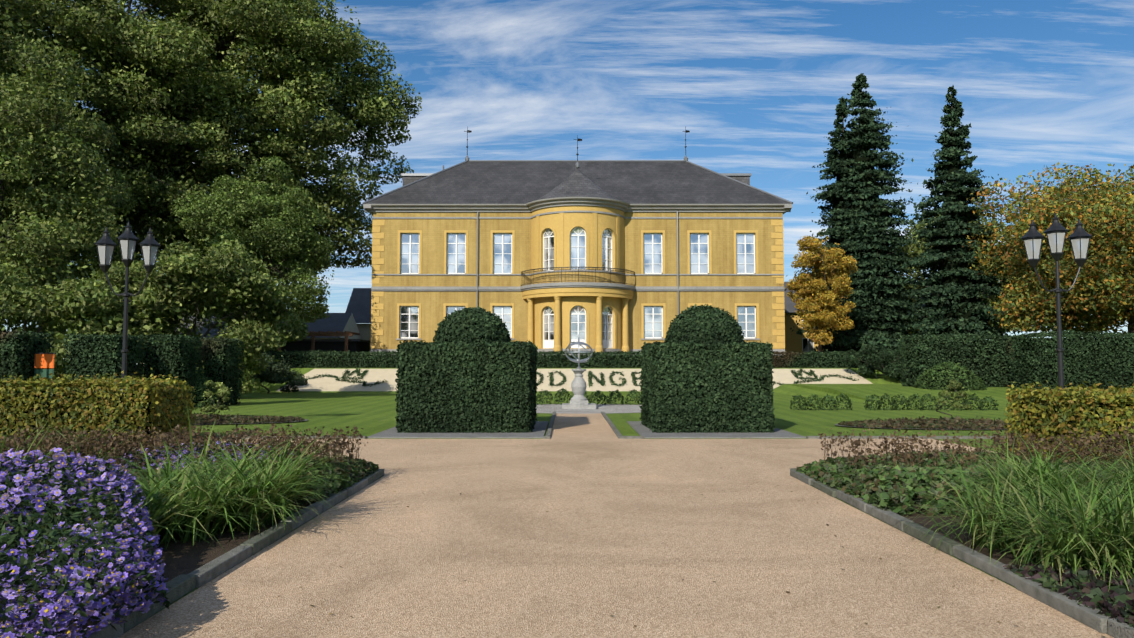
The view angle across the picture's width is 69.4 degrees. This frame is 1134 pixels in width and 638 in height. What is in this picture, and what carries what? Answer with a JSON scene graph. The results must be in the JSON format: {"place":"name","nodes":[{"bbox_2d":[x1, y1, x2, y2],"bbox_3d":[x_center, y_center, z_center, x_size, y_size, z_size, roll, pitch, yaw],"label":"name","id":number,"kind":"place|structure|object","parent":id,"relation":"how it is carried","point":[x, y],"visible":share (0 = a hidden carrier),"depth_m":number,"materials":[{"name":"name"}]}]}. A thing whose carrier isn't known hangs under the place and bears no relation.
{"place":"outdoors","nodes":[
{"label":"outdoors","id":0,"kind":"place"},
{"bbox_2d":[345,288,371,351],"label":"house","id":1,"kind":"structure","parent":0,"point":[359,306],"depth_m":89.27,"materials":[{"name":"grey tile"}]},
{"bbox_2d":[51,367,1020,633],"bbox_3d":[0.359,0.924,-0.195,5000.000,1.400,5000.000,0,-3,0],"label":"lawn","id":2,"kind":"structure","parent":0,"point":[367,413],"depth_m":28.33,"materials":[{"name":"green plant"}]},
{"bbox_2d":[0,329,54,392],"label":"yew block","id":3,"kind":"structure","parent":2,"relation":"on","point":[16,333],"depth_m":27.06,"materials":[{"name":"green plant"}]},
{"bbox_2d":[0,0,79,244],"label":"tree","id":4,"kind":"object","parent":2,"relation":"on","point":[13,41],"depth_m":48.78,"materials":[{"name":"green plant"}]},
{"bbox_2d":[34,353,55,389],"bbox_3d":[-17.564,2.142,27.498,0.720,2.020,0.060,0,-3,0],"label":"information sign","id":5,"kind":"object","parent":2,"relation":"on","point":[44,360],"visible":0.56,"depth_m":27.51,"materials":[{"name":"metal"}]},
{"bbox_2d":[0,37,137,346],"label":"tree","id":6,"kind":"object","parent":2,"relation":"on","point":[54,177],"depth_m":39.30,"materials":[{"name":"green plant"}]},
{"bbox_2d":[0,367,199,446],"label":"beech hedge","id":7,"kind":"object","parent":2,"relation":"on","point":[159,386],"depth_m":16.07,"materials":[{"name":"green plant"}]},
{"bbox_2d":[62,332,143,392],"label":"yew block","id":8,"kind":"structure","parent":2,"relation":"on","point":[118,345],"depth_m":27.93,"materials":[{"name":"green plant"}]},
{"bbox_2d":[0,250,228,379],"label":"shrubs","id":9,"kind":"object","parent":2,"relation":"on","point":[81,306],"depth_m":34.19,"materials":[{"name":"green plant"}]},
{"bbox_2d":[94,222,160,392],"bbox_3d":[-10.722,0.170,19.888,1.569,5.120,0.529,0,-3,-4],"label":"street lamp","id":10,"kind":"object","parent":2,"relation":"on","point":[128,240],"visible":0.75,"depth_m":19.88,"materials":[{"name":"black metal"}]},
{"bbox_2d":[0,0,266,343],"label":"tree","id":11,"kind":"object","parent":2,"relation":"on","point":[96,46],"depth_m":55.73,"materials":[{"name":"green plant"}]},
{"bbox_2d":[136,333,202,408],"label":"yew block","id":12,"kind":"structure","parent":2,"relation":"on","point":[178,339],"depth_m":29.97,"materials":[{"name":"green plant"}]},
{"bbox_2d":[181,373,220,407],"bbox_3d":[-14.318,2.725,31.273,2.219,1.385,2.194,0,-3,0],"label":"shrub","id":13,"kind":"object","parent":2,"relation":"on","point":[204,379],"depth_m":30.79,"materials":[{"name":"green plant"}]},
{"bbox_2d":[98,235,309,393],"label":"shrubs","id":14,"kind":"object","parent":2,"relation":"on","point":[233,270],"depth_m":35.91,"materials":[{"name":"green plant"}]},
{"bbox_2d":[200,380,232,416],"bbox_3d":[-9.950,2.472,23.312,0.962,1.504,0.955,0,-3,0],"label":"young shrub","id":15,"kind":"object","parent":2,"relation":"on","point":[221,388],"depth_m":23.16,"materials":[{"name":"green plant"}]},
{"bbox_2d":[197,337,245,405],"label":"yew block","id":16,"kind":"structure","parent":2,"relation":"on","point":[235,377],"depth_m":32.01,"materials":[{"name":"green plant"}]},
{"bbox_2d":[169,156,335,332],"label":"robinia tree","id":17,"kind":"object","parent":2,"relation":"on","point":[266,235],"depth_m":52.74,"materials":[{"name":"green plant"}]},
{"bbox_2d":[143,313,370,363],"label":"outbuildings","id":18,"kind":"structure","parent":2,"relation":"on","point":[337,332],"depth_m":61.30,"materials":[{"name":"grey tile"}]},
{"bbox_2d":[105,0,421,322],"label":"tree","id":19,"kind":"object","parent":2,"relation":"on","point":[283,51],"depth_m":62.51,"materials":[{"name":"green plant"}]},
{"bbox_2d":[250,352,307,392],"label":"bank shrub","id":20,"kind":"object","parent":2,"relation":"on","point":[275,373],"depth_m":45.64,"materials":[{"name":"green plant"}]},
{"bbox_2d":[395,340,537,432],"bbox_3d":[-2.426,1.680,20.786,3.345,2.272,3.235,0,-3,0],"label":"clipped hedge","id":21,"kind":"object","parent":2,"relation":"on","point":[528,406],"depth_m":19.29,"materials":[{"name":"green plant"}]},
{"bbox_2d":[433,306,511,343],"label":"topiary dome","id":22,"kind":"structure","parent":21,"relation":"on","point":[475,314],"depth_m":20.26,"materials":[{"name":"green plant"}]},
{"bbox_2d":[195,349,901,367],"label":"terrace hedge","id":23,"kind":"object","parent":2,"relation":"on","point":[393,353],"depth_m":51.85,"materials":[{"name":"green plant"}]},
{"bbox_2d":[276,369,872,390],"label":"sand bed","id":24,"kind":"object","parent":2,"relation":"on","point":[389,376],"visible":0.4,"depth_m":49.40,"materials":[{"name":"beige sand"}]},
{"bbox_2d":[305,368,858,386],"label":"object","id":25,"kind":"object","parent":24,"relation":"on","point":[635,383],"visible":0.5,"depth_m":49.47,"materials":[{"name":"green plant"}]},
{"bbox_2d":[363,197,791,354],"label":"house walls","id":26,"kind":"structure","parent":2,"relation":"on","point":[433,265],"depth_m":58.06,"materials":[{"name":"yellow paint"}]},
{"bbox_2d":[521,267,634,285],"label":"balcony railing","id":27,"kind":"object","parent":26,"relation":"on","point":[578,269],"visible":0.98,"depth_m":55.30,"materials":[{"name":"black metal"}]},
{"bbox_2d":[363,126,792,234],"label":"house roof","id":28,"kind":"structure","parent":26,"relation":"on","point":[468,181],"depth_m":61.38,"materials":[{"name":"grey tile"}]},
{"bbox_2d":[536,404,641,413],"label":"gravel path","id":29,"kind":"structure","parent":2,"relation":"on","point":[600,408],"depth_m":29.44,"materials":[{"name":"grey gravel"}]},
{"bbox_2d":[562,369,595,408],"bbox_3d":[0.439,2.581,30.360,1.240,1.460,1.240,0,-3,0],"label":"stone pedestal","id":30,"kind":"object","parent":29,"relation":"on","point":[578,400],"visible":0.96,"depth_m":30.12,"materials":[{"name":"stone"}]},
{"bbox_2d":[565,334,592,368],"bbox_3d":[0.439,1.194,30.437,1.043,1.318,1.064,0,-3,0],"label":"armillary sphere","id":31,"kind":"object","parent":30,"relation":"on","point":[578,360],"visible":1,"depth_m":30.14,"materials":[{"name":"silver metal"}]},
{"bbox_2d":[176,411,1016,429],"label":"lawn bed plants","id":32,"kind":"object","parent":2,"relation":"on","point":[957,423],"visible":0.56,"depth_m":21.48,"materials":[{"name":"brown plant"}]},
{"bbox_2d":[191,419,1004,429],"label":"lawn bed edges","id":33,"kind":"object","parent":2,"relation":"on","point":[834,424],"visible":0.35,"depth_m":20.91,"materials":[{"name":"stone"}]},
{"bbox_2d":[194,412,1019,438],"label":"lawn kerb","id":34,"kind":"structure","parent":2,"relation":"on","point":[641,430],"depth_m":18.45,"materials":[{"name":"concrete"}]},
{"bbox_2d":[118,413,1113,637],"bbox_3d":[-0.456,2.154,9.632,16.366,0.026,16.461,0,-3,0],"label":"gravel path","id":35,"kind":"structure","parent":2,"relation":"on","point":[663,542],"depth_m":6.85,"materials":[{"name":"beige gravel"}]},
{"bbox_2d":[639,340,775,432],"bbox_3d":[3.463,1.667,20.632,3.082,2.292,2.941,0,-3,0],"label":"clipped hedge","id":36,"kind":"object","parent":2,"relation":"on","point":[650,401],"depth_m":19.31,"materials":[{"name":"green plant"}]},
{"bbox_2d":[665,304,744,343],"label":"topiary dome","id":37,"kind":"structure","parent":36,"relation":"on","point":[714,314],"depth_m":20.12,"materials":[{"name":"green plant"}]},
{"bbox_2d":[536,388,998,410],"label":"box balls","id":38,"kind":"object","parent":2,"relation":"on","point":[826,399],"visible":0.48,"depth_m":29.28,"materials":[{"name":"leaves"}]},
{"bbox_2d":[784,233,857,351],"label":"yellow tree","id":39,"kind":"object","parent":2,"relation":"on","point":[819,292],"depth_m":55.59,"materials":[{"name":"yellow plant"}]},
{"bbox_2d":[785,96,909,354],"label":"conifer","id":40,"kind":"object","parent":2,"relation":"on","point":[833,153],"depth_m":64.22,"materials":[{"name":"green plant"}]},
{"bbox_2d":[785,73,930,354],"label":"conifer","id":41,"kind":"object","parent":2,"relation":"on","point":[871,134],"depth_m":62.61,"materials":[{"name":"green plant"}]},
{"bbox_2d":[841,344,906,380],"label":"bank shrub","id":42,"kind":"object","parent":2,"relation":"on","point":[890,369],"depth_m":49.21,"materials":[{"name":"green plant"}]},
{"bbox_2d":[784,282,989,354],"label":"outbuilding","id":43,"kind":"structure","parent":2,"relation":"on","point":[794,341],"depth_m":75.88,"materials":[{"name":"grey tile"}]},
{"bbox_2d":[913,361,987,390],"bbox_3d":[18.886,2.854,40.518,3.571,1.574,3.216,0,-3,0],"label":"box mound","id":44,"kind":"object","parent":2,"relation":"on","point":[955,367],"depth_m":39.73,"materials":[{"name":"green plant"}]},
{"bbox_2d":[891,85,1015,347],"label":"conifer","id":45,"kind":"object","parent":2,"relation":"on","point":[933,258],"depth_m":57.32,"materials":[{"name":"green plant"}]},
{"bbox_2d":[936,379,971,418],"bbox_3d":[10.938,2.459,23.221,1.029,1.522,0.975,0,-3,0],"label":"young shrub","id":46,"kind":"object","parent":2,"relation":"on","point":[953,385],"depth_m":23.12,"materials":[{"name":"green plant"}]},
{"bbox_2d":[898,332,1016,386],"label":"yew hedge","id":47,"kind":"object","parent":2,"relation":"on","point":[943,336],"depth_m":41.91,"materials":[{"name":"green plant"}]},
{"bbox_2d":[886,208,1040,334],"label":"tree","id":48,"kind":"object","parent":2,"relation":"on","point":[910,248],"depth_m":67.36,"materials":[{"name":"green plant"}]},
{"bbox_2d":[961,162,1133,331],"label":"tree","id":49,"kind":"object","parent":2,"relation":"on","point":[999,246],"depth_m":55.10,"materials":[{"name":"plant"}]},
{"bbox_2d":[1020,213,1092,389],"bbox_3d":[11.277,0.108,18.768,1.569,5.120,0.529,0,-3,4],"label":"street lamp","id":50,"kind":"object","parent":2,"relation":"on","point":[1056,231],"visible":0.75,"depth_m":18.76,"materials":[{"name":"black metal"}]},
{"bbox_2d":[988,164,1133,337],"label":"tree","id":51,"kind":"object","parent":2,"relation":"on","point":[1078,296],"depth_m":42.76,"materials":[{"name":"green plant"}]},
{"bbox_2d":[1000,380,1133,461],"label":"beech hedge","id":52,"kind":"object","parent":2,"relation":"on","point":[1072,397],"depth_m":12.44,"materials":[{"name":"green plant"}]},
{"bbox_2d":[1008,329,1133,389],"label":"yew hedge","id":53,"kind":"object","parent":2,"relation":"on","point":[1071,335],"depth_m":37.88,"materials":[{"name":"green plant"}]},
{"bbox_2d":[0,445,1077,633],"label":"bed soil","id":54,"kind":"structure","parent":0,"point":[180,558],"depth_m":7.12,"materials":[{"name":"brown soil"}]},
{"bbox_2d":[0,441,305,637],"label":"purple flowers","id":55,"kind":"object","parent":54,"relation":"on","point":[50,610],"visible":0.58,"depth_m":5.18,"materials":[{"name":"purple plant"}]},
{"bbox_2d":[0,399,1133,637],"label":"bed foliage","id":56,"kind":"object","parent":54,"relation":"on","point":[1068,521],"visible":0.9,"depth_m":7.68,"materials":[{"name":"green plant"}]},
{"bbox_2d":[82,468,1133,637],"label":"bed edging","id":57,"kind":"object","parent":54,"relation":"on","point":[180,586],"visible":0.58,"depth_m":6.46,"materials":[{"name":"concrete"}]},
{"bbox_2d":[3,0,1133,358],"label":"sky","id":58,"kind":"structure","parent":0,"point":[757,86],"materials":[{"name":"blue"}]}
]}

